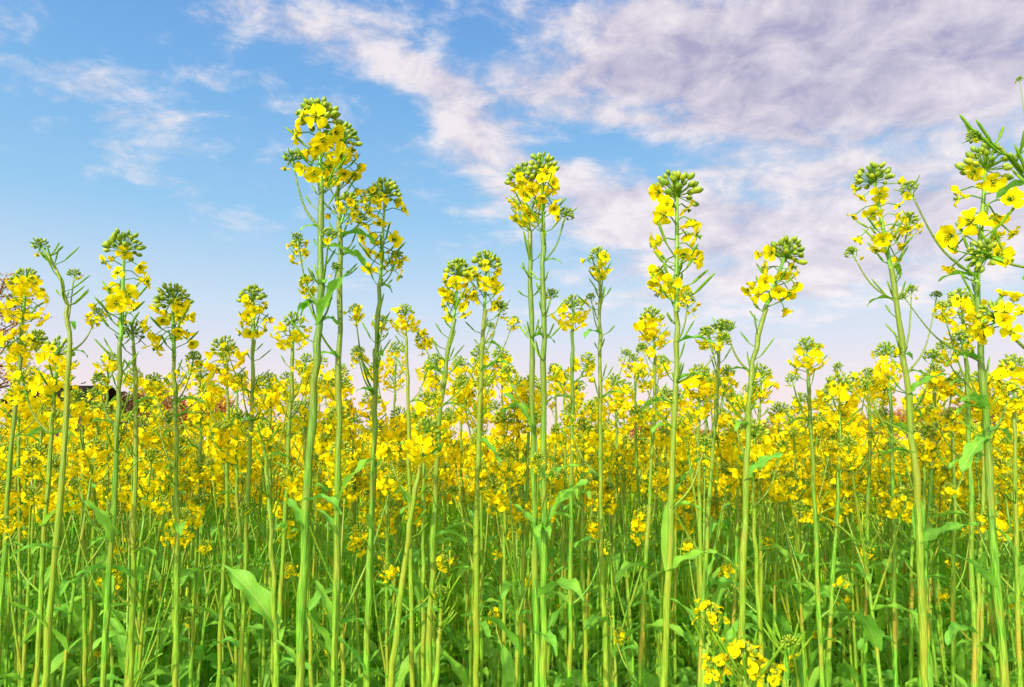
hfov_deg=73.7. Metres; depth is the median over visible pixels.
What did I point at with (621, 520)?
rapeseed plant
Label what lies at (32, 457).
rapeseed plant
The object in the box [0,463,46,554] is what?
rapeseed plant
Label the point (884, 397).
rapeseed plant
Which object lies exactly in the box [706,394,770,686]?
rapeseed plant
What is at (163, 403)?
tree
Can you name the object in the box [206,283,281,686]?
rapeseed plant
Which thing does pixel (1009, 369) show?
rapeseed plant
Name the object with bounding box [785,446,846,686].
rapeseed plant
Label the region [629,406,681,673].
rapeseed plant
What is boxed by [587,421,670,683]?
rapeseed plant
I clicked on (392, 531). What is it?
rapeseed plant
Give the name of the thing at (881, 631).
rapeseed plant
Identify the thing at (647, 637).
rapeseed plant
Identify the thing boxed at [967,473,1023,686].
rapeseed plant
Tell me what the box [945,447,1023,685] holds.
rapeseed plant
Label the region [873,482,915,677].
rapeseed plant
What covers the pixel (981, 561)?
rapeseed plant
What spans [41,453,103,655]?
rapeseed plant
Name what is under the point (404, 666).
rapeseed plant
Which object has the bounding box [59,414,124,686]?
rapeseed plant
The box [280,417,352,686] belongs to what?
rapeseed plant
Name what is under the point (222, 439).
rapeseed plant
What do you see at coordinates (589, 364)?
rapeseed plant
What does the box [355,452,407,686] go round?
rapeseed plant
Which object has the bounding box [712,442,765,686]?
rapeseed plant
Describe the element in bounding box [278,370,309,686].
rapeseed plant
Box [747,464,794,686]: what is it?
rapeseed plant
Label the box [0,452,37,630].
rapeseed plant
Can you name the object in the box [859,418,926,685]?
rapeseed plant
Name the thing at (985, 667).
rapeseed plant
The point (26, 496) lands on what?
rapeseed plant
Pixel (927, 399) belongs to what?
rapeseed plant
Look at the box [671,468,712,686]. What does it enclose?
rapeseed plant
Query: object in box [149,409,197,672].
rapeseed plant
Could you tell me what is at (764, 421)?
rapeseed plant
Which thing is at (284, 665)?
rapeseed plant
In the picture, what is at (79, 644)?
rapeseed plant
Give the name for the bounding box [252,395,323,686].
rapeseed plant
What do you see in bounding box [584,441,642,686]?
rapeseed plant
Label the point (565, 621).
rapeseed plant
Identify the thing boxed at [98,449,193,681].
rapeseed plant
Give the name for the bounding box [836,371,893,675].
rapeseed plant
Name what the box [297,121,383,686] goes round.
rapeseed plant
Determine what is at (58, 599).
rapeseed plant
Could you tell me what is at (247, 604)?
rapeseed plant
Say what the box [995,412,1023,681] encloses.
rapeseed plant
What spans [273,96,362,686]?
rapeseed plant
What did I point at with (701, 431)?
tree
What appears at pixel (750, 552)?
rapeseed plant
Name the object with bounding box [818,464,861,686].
rapeseed plant
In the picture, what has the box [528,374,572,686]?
rapeseed plant
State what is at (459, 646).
rapeseed plant
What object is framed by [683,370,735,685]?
rapeseed plant
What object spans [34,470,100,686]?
rapeseed plant
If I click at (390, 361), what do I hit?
rapeseed plant
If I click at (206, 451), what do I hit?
rapeseed plant
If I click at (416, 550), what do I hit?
rapeseed plant
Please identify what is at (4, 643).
rapeseed plant
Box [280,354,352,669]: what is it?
rapeseed plant
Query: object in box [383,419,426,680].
rapeseed plant
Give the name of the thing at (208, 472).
rapeseed plant
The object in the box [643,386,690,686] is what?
rapeseed plant
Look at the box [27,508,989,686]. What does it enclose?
ground
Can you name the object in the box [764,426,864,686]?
rapeseed plant
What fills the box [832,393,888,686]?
rapeseed plant
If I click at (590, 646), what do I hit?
rapeseed plant
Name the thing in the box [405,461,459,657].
rapeseed plant
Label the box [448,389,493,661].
rapeseed plant
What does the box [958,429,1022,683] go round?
rapeseed plant
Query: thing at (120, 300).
rapeseed plant
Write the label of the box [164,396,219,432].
tree
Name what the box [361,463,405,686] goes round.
rapeseed plant
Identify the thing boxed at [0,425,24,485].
rapeseed plant
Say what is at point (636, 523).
rapeseed plant
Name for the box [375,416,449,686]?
rapeseed plant
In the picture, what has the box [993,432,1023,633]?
rapeseed plant
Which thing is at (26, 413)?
rapeseed plant
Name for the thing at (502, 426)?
rapeseed plant
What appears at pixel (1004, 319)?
rapeseed plant
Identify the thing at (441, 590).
rapeseed plant
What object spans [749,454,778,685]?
rapeseed plant
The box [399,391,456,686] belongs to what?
rapeseed plant
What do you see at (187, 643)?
rapeseed plant
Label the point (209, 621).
rapeseed plant
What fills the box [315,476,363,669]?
rapeseed plant
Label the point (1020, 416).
rapeseed plant
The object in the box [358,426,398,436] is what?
tree
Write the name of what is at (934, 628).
rapeseed plant
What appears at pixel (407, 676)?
rapeseed plant
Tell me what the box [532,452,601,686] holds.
rapeseed plant
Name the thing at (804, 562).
rapeseed plant
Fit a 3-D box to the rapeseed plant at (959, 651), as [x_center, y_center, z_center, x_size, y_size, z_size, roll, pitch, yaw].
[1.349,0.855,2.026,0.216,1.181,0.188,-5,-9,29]
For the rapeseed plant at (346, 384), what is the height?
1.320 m
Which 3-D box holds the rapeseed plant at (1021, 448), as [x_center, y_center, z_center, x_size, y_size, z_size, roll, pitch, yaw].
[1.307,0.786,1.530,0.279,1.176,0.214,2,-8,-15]
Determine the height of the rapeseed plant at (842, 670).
1.166 m
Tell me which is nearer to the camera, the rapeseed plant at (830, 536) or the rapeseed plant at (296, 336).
the rapeseed plant at (296, 336)
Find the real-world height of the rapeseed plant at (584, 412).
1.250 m
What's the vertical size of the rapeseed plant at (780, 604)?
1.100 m
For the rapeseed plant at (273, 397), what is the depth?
1.62 m
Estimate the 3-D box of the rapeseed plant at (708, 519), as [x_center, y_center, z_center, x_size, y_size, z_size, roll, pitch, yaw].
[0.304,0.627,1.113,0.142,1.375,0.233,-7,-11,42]
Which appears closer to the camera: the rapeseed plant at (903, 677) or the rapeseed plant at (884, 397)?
the rapeseed plant at (884, 397)
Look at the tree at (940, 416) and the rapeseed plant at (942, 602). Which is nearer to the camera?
the rapeseed plant at (942, 602)
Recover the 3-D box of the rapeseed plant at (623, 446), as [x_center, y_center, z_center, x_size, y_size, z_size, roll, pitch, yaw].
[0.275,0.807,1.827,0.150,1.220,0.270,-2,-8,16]
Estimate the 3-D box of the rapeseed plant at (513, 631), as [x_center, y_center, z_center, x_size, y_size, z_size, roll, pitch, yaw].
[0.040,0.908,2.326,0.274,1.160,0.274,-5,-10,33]
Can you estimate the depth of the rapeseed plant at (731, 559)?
1.86 m
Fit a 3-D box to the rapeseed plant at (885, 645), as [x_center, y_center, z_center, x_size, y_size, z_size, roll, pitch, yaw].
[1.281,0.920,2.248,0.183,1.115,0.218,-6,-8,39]
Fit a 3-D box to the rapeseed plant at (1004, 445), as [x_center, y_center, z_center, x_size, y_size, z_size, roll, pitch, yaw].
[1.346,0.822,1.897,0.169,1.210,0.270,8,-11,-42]
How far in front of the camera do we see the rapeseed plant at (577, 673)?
1.82 m
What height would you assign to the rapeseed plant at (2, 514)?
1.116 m
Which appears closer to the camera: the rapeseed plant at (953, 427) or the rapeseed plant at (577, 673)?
the rapeseed plant at (953, 427)
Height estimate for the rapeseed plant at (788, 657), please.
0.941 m
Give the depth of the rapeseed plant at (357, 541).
1.43 m
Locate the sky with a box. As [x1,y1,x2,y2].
[0,0,1023,439]
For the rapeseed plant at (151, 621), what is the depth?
1.96 m
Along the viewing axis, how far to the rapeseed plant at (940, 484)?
1.84 m
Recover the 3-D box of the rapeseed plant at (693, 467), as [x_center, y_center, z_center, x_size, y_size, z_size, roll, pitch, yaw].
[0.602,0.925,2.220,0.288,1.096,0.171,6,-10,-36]
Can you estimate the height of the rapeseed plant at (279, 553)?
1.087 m
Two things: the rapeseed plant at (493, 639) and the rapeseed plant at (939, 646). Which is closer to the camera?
the rapeseed plant at (939, 646)
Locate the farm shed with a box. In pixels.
[3,386,126,439]
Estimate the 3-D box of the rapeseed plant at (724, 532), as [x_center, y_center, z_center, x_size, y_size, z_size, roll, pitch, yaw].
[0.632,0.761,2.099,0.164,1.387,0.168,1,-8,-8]
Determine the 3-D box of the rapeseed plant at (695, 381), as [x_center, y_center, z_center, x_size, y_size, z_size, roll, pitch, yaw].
[0.352,0.677,1.205,0.205,1.302,0.202,8,-11,-43]
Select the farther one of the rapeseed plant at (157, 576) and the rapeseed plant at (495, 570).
the rapeseed plant at (495, 570)
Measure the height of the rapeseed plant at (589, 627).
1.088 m
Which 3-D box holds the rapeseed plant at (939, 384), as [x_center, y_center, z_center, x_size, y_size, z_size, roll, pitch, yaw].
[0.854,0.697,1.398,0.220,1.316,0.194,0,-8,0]
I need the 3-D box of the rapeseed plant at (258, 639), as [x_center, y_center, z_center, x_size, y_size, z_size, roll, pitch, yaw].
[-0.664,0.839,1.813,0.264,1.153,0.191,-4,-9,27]
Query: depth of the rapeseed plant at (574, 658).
2.16 m
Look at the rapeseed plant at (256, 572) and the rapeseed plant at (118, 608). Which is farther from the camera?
the rapeseed plant at (118, 608)
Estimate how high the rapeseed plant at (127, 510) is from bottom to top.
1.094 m
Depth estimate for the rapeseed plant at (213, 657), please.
1.93 m
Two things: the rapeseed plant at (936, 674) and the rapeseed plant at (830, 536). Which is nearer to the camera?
the rapeseed plant at (936, 674)
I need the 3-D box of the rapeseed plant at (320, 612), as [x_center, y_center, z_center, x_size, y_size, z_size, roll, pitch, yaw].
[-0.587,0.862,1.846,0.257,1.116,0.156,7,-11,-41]
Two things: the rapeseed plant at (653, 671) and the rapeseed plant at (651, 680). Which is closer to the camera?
the rapeseed plant at (651, 680)
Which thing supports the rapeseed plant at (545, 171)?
on the ground
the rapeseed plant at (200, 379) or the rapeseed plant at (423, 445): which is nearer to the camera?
the rapeseed plant at (423, 445)
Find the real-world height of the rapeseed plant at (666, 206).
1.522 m
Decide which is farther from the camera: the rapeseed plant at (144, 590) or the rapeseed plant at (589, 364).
the rapeseed plant at (144, 590)
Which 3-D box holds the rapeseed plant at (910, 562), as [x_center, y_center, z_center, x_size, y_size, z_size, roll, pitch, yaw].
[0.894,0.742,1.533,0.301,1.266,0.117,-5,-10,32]
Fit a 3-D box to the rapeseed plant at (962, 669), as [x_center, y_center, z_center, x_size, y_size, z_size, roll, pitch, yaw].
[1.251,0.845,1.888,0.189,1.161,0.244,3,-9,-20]
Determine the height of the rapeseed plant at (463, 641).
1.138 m
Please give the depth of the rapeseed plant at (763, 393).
1.56 m
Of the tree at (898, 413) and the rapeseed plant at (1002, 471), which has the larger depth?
the tree at (898, 413)
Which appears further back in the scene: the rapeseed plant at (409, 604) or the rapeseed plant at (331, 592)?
the rapeseed plant at (331, 592)
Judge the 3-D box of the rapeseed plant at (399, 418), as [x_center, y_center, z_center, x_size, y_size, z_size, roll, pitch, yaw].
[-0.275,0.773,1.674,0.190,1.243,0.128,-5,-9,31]
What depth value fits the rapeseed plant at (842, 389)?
1.35 m
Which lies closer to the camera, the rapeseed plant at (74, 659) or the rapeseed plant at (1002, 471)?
the rapeseed plant at (1002, 471)
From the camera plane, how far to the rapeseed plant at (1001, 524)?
1.30 m
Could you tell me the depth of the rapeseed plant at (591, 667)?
1.99 m
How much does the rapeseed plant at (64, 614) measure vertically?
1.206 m
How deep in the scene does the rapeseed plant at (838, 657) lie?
2.49 m
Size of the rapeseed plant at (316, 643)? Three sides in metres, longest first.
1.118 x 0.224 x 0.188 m
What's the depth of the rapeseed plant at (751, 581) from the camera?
1.92 m
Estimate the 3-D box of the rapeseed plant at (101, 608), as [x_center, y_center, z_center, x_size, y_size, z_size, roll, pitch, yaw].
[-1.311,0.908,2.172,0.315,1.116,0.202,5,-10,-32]
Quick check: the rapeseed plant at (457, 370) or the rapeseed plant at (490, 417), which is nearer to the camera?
the rapeseed plant at (490, 417)
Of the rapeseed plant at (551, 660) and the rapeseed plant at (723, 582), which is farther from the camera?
the rapeseed plant at (551, 660)
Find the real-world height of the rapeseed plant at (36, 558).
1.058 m
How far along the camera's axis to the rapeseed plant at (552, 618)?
1.71 m
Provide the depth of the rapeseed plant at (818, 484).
1.60 m
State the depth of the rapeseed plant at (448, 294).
1.05 m
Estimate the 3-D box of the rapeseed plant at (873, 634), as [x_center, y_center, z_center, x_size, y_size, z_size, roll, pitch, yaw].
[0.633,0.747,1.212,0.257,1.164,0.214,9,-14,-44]
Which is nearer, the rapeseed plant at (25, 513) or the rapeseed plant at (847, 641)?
the rapeseed plant at (25, 513)
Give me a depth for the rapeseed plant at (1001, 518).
1.86 m
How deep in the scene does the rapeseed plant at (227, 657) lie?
2.18 m
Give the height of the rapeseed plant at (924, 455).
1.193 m
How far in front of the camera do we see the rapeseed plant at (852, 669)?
1.64 m
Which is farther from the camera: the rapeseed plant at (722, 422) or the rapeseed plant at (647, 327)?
the rapeseed plant at (722, 422)
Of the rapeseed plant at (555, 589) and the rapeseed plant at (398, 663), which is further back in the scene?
the rapeseed plant at (555, 589)
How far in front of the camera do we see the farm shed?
72.89 m
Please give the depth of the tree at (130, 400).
90.23 m
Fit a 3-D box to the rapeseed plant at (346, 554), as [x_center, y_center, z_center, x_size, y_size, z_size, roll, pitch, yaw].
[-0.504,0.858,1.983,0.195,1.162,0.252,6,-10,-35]
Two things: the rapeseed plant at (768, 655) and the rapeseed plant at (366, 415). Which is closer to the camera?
the rapeseed plant at (366, 415)
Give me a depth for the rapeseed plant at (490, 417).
1.47 m
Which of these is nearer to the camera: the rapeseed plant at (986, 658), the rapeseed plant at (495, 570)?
the rapeseed plant at (986, 658)
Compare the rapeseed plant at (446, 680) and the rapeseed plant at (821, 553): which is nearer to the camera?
the rapeseed plant at (821, 553)
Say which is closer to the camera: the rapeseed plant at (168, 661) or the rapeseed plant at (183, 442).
the rapeseed plant at (183, 442)
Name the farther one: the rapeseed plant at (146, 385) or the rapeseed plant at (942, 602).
the rapeseed plant at (942, 602)
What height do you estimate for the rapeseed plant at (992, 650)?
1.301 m
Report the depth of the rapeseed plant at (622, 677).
2.38 m
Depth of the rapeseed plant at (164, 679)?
2.03 m
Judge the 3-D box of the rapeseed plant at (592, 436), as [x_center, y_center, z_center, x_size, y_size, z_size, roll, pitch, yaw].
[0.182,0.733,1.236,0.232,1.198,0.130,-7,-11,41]
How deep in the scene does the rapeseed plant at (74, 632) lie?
2.46 m
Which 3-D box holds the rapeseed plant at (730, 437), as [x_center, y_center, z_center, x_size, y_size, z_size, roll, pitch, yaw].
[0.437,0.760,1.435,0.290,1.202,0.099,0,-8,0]
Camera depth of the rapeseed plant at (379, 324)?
1.00 m
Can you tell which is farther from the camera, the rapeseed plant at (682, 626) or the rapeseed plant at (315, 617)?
the rapeseed plant at (682, 626)
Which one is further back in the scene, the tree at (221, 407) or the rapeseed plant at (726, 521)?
the tree at (221, 407)
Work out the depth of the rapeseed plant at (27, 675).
2.28 m
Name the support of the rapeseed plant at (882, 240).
on the ground
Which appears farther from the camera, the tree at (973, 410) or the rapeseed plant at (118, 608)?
the tree at (973, 410)
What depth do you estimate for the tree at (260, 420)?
117.38 m
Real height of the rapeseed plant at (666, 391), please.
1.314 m
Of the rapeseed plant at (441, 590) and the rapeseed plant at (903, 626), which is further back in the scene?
the rapeseed plant at (903, 626)
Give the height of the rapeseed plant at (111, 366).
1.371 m
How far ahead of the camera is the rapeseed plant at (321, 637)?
2.36 m
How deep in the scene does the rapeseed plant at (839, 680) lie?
1.96 m
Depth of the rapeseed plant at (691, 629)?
2.48 m
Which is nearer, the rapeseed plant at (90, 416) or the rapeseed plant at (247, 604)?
the rapeseed plant at (90, 416)
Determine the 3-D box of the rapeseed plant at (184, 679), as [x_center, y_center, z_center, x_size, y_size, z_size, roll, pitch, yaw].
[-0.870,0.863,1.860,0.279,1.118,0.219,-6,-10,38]
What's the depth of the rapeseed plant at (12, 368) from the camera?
2.06 m
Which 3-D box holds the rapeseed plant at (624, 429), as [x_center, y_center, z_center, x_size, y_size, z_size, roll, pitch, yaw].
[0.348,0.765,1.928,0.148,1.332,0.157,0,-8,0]
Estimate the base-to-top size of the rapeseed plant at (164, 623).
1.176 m
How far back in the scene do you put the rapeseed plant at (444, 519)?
2.12 m
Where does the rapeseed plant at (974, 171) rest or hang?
on the ground
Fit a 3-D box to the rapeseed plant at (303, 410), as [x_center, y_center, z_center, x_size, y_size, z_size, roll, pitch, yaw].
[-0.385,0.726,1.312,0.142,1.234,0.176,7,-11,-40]
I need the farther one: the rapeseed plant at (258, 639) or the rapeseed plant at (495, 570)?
the rapeseed plant at (495, 570)
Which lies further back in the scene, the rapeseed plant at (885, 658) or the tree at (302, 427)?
the tree at (302, 427)
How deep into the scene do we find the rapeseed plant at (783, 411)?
1.65 m
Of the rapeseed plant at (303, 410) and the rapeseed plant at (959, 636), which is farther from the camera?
the rapeseed plant at (959, 636)
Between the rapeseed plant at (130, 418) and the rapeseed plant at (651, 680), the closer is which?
the rapeseed plant at (651, 680)
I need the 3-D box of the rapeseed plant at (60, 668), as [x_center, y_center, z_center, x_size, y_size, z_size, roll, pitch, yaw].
[-1.268,0.882,2.026,0.197,1.127,0.194,-3,-9,19]
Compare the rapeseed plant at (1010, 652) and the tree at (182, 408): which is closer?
the rapeseed plant at (1010, 652)
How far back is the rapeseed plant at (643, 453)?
2.01 m
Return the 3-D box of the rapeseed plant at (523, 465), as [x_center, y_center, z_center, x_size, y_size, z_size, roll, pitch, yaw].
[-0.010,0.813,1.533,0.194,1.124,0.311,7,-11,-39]
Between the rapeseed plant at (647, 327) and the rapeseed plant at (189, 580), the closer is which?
the rapeseed plant at (647, 327)
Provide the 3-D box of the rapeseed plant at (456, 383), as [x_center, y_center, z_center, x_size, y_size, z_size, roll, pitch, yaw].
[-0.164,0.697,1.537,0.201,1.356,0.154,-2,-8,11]
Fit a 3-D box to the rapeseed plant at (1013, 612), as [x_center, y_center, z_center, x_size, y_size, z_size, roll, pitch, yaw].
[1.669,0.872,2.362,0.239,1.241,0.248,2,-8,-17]
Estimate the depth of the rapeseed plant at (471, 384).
1.72 m
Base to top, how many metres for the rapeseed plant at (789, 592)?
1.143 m
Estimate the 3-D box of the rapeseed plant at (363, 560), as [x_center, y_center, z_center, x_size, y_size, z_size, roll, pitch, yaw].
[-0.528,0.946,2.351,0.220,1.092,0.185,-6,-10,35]
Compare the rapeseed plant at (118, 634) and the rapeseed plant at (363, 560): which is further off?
the rapeseed plant at (363, 560)
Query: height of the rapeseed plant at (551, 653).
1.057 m
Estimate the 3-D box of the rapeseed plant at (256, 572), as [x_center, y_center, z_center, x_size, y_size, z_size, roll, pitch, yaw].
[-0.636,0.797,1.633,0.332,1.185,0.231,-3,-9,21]
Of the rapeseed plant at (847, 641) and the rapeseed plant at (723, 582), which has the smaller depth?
the rapeseed plant at (723, 582)
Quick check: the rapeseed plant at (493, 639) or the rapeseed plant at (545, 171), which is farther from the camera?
the rapeseed plant at (493, 639)
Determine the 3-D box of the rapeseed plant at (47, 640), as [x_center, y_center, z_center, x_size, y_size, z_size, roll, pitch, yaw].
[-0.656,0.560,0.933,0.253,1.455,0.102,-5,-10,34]
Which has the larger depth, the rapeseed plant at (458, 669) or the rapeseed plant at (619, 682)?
the rapeseed plant at (619, 682)
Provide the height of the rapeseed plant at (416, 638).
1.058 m
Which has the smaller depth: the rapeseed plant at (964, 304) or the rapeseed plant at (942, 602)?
the rapeseed plant at (964, 304)
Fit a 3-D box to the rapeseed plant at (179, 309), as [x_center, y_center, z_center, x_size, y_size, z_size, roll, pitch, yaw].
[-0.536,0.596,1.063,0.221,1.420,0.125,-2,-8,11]
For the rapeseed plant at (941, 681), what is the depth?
2.14 m
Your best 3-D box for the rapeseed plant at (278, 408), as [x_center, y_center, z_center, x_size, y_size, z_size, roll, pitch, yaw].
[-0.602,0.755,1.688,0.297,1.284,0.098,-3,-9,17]
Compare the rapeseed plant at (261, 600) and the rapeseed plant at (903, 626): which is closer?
the rapeseed plant at (261, 600)
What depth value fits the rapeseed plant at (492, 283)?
1.08 m
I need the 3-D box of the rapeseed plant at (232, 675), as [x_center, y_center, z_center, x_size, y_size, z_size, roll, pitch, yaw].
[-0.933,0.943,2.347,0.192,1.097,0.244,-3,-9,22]
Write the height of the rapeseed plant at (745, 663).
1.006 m
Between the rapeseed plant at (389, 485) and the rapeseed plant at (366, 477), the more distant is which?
the rapeseed plant at (366, 477)
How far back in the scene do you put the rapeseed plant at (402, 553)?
2.39 m
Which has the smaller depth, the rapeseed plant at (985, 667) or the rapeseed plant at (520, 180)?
the rapeseed plant at (520, 180)
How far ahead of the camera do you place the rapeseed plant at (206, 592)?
1.71 m
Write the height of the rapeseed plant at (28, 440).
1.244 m
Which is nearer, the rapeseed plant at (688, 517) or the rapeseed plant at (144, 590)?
the rapeseed plant at (688, 517)
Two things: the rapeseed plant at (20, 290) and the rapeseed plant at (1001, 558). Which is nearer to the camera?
the rapeseed plant at (20, 290)
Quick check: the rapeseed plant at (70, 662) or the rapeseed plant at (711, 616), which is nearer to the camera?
the rapeseed plant at (711, 616)
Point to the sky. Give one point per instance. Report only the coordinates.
(164, 122)
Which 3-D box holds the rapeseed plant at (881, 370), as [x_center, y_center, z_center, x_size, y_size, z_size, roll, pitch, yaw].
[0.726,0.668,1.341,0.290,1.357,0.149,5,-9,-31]
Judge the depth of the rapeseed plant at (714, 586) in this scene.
1.93 m
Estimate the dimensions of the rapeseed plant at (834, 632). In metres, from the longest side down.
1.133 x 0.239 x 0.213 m
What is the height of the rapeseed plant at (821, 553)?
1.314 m
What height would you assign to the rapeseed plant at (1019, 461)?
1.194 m
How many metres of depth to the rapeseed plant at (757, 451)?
1.27 m
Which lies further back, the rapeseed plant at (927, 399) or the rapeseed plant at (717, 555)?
the rapeseed plant at (717, 555)
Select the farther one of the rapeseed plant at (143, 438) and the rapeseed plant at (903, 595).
the rapeseed plant at (903, 595)
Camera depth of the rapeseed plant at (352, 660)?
1.96 m
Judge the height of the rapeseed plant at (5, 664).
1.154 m
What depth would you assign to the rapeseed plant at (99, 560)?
1.49 m
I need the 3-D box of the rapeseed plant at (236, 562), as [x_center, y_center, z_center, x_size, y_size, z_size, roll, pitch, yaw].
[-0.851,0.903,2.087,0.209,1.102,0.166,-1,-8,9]
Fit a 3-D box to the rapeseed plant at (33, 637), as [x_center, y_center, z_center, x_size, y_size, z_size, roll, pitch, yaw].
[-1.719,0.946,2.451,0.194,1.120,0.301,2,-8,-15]
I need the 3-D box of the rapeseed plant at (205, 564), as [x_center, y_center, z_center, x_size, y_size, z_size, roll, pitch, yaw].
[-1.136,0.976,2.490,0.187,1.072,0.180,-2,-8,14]
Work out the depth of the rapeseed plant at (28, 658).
2.10 m
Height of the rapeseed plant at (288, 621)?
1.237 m
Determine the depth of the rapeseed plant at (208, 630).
2.38 m
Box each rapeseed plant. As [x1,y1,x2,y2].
[0,267,51,660]
[0,335,94,686]
[0,385,62,686]
[0,418,56,686]
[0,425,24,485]
[0,440,45,686]
[0,442,101,686]
[0,444,56,623]
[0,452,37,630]
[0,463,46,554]
[0,464,29,571]
[0,473,39,686]
[0,479,38,597]
[0,479,52,673]
[0,484,19,598]
[2,350,63,686]
[2,438,62,686]
[9,237,107,686]
[9,396,59,672]
[10,437,144,686]
[14,462,102,686]
[17,401,64,686]
[27,450,78,686]
[30,424,109,686]
[34,454,90,686]
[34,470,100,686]
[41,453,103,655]
[42,386,126,686]
[42,450,141,676]
[49,446,116,686]
[53,400,123,686]
[53,447,194,686]
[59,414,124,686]
[66,228,150,686]
[72,321,172,686]
[72,445,145,675]
[79,468,165,686]
[82,449,157,686]
[82,460,135,686]
[85,400,130,686]
[92,351,143,686]
[95,443,207,686]
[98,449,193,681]
[99,473,170,682]
[113,411,164,650]
[113,416,172,686]
[114,394,183,686]
[119,463,160,647]
[138,282,227,686]
[140,438,262,686]
[144,478,194,684]
[146,453,197,686]
[148,450,214,670]
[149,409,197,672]
[154,440,208,686]
[154,469,223,678]
[155,435,217,677]
[157,362,221,686]
[160,453,245,686]
[161,420,233,686]
[165,411,224,682]
[170,458,282,686]
[173,481,222,658]
[180,384,242,675]
[188,335,251,686]
[188,475,228,685]
[196,430,267,681]
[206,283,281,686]
[206,408,262,686]
[206,429,307,686]
[210,466,264,681]
[211,458,275,676]
[223,420,310,686]
[224,374,265,686]
[232,465,280,686]
[239,416,295,686]
[239,440,315,686]
[249,311,313,686]
[249,393,303,686]
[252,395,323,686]
[254,378,300,685]
[258,461,307,647]
[261,448,303,671]
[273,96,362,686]
[276,478,368,686]
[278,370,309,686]
[279,440,406,664]
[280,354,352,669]
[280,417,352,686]
[281,457,333,683]
[284,401,342,686]
[290,454,351,686]
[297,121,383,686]
[305,488,332,684]
[313,458,369,667]
[314,406,355,686]
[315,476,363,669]
[317,373,355,676]
[319,412,384,686]
[319,437,384,686]
[319,461,374,684]
[327,176,409,686]
[338,456,380,685]
[343,391,400,661]
[349,462,444,686]
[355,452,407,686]
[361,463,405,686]
[363,341,408,686]
[363,405,422,660]
[364,469,432,686]
[367,425,445,686]
[370,442,428,686]
[371,460,427,686]
[373,303,451,686]
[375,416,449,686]
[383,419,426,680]
[396,441,453,686]
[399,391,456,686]
[400,477,449,686]
[402,353,469,686]
[405,407,461,657]
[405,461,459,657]
[414,257,494,686]
[425,439,498,686]
[426,573,460,686]
[436,444,486,685]
[437,445,487,686]
[438,344,496,686]
[443,429,499,682]
[444,249,521,686]
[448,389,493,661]
[451,373,502,686]
[459,469,499,686]
[460,443,558,686]
[464,407,523,668]
[467,346,533,686]
[467,471,521,686]
[471,453,540,671]
[479,519,510,686]
[483,443,523,686]
[483,459,550,686]
[486,375,528,686]
[496,161,578,686]
[496,442,579,686]
[499,475,558,676]
[500,439,553,686]
[505,374,540,686]
[512,480,563,681]
[519,151,587,686]
[525,435,602,686]
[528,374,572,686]
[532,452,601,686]
[538,294,610,686]
[538,457,588,686]
[539,369,587,686]
[539,445,604,686]
[540,463,601,686]
[546,417,605,686]
[549,464,623,686]
[553,399,617,686]
[558,462,624,680]
[560,246,631,686]
[573,444,638,686]
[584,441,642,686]
[585,417,638,682]
[586,372,629,681]
[586,479,658,686]
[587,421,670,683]
[592,451,655,686]
[600,462,670,686]
[605,441,645,686]
[606,305,687,686]
[608,378,654,686]
[611,446,659,674]
[615,436,696,686]
[617,386,695,686]
[620,352,673,686]
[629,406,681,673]
[633,462,693,686]
[634,446,696,683]
[635,169,731,686]
[635,418,690,679]
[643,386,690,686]
[643,416,746,686]
[653,436,708,684]
[661,317,736,686]
[668,430,740,658]
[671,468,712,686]
[678,460,734,680]
[680,363,738,683]
[682,598,729,686]
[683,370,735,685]
[684,457,757,686]
[685,369,730,642]
[685,459,746,657]
[693,472,763,680]
[694,235,807,686]
[702,626,786,686]
[705,419,763,686]
[705,490,753,686]
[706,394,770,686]
[710,462,778,686]
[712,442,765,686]
[721,418,795,686]
[738,363,790,682]
[739,469,771,684]
[746,401,798,686]
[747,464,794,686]
[748,462,833,686]
[749,429,841,686]
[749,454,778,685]
[760,405,834,686]
[761,465,833,686]
[763,617,812,686]
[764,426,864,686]
[764,440,848,682]
[770,431,841,666]
[780,414,863,686]
[781,336,849,686]
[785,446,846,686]
[788,392,844,686]
[791,435,917,686]
[802,465,898,686]
[803,464,859,684]
[804,372,879,686]
[804,388,837,686]
[816,437,898,680]
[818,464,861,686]
[822,442,900,686]
[822,451,889,683]
[831,161,978,686]
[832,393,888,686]
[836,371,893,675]
[846,454,905,681]
[851,367,903,686]
[855,469,914,677]
[857,340,901,686]
[857,453,950,686]
[858,441,965,686]
[858,465,948,686]
[859,407,949,686]
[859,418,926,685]
[871,453,917,677]
[872,393,944,686]
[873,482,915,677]
[886,451,988,686]
[889,421,947,686]
[893,143,1023,686]
[897,457,996,686]
[900,440,977,686]
[902,371,954,602]
[904,485,958,685]
[910,363,964,686]
[914,451,986,685]
[920,431,979,674]
[921,286,987,686]
[926,468,959,686]
[930,406,981,686]
[935,454,1023,686]
[938,369,1002,686]
[938,444,1022,686]
[941,445,970,676]
[945,375,1009,686]
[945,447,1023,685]
[955,416,1023,674]
[958,421,1023,686]
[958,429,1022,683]
[959,76,1023,348]
[963,476,1009,674]
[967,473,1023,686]
[968,439,1020,676]
[974,352,1023,686]
[975,458,1023,686]
[979,504,1023,635]
[983,434,1023,674]
[990,379,1021,661]
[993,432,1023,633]
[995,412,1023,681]
[997,482,1023,634]
[998,463,1023,561]
[1003,389,1023,627]
[1005,436,1023,565]
[1009,450,1023,684]
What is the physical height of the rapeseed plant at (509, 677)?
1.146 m
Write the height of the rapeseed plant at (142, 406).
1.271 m
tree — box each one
[0,272,51,400]
[81,382,151,434]
[121,386,184,431]
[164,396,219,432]
[187,389,244,434]
[231,413,284,438]
[273,424,307,439]
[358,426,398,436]
[619,423,657,438]
[691,428,710,434]
[858,408,907,438]
[880,405,940,438]
[901,400,976,432]
[947,399,1003,426]

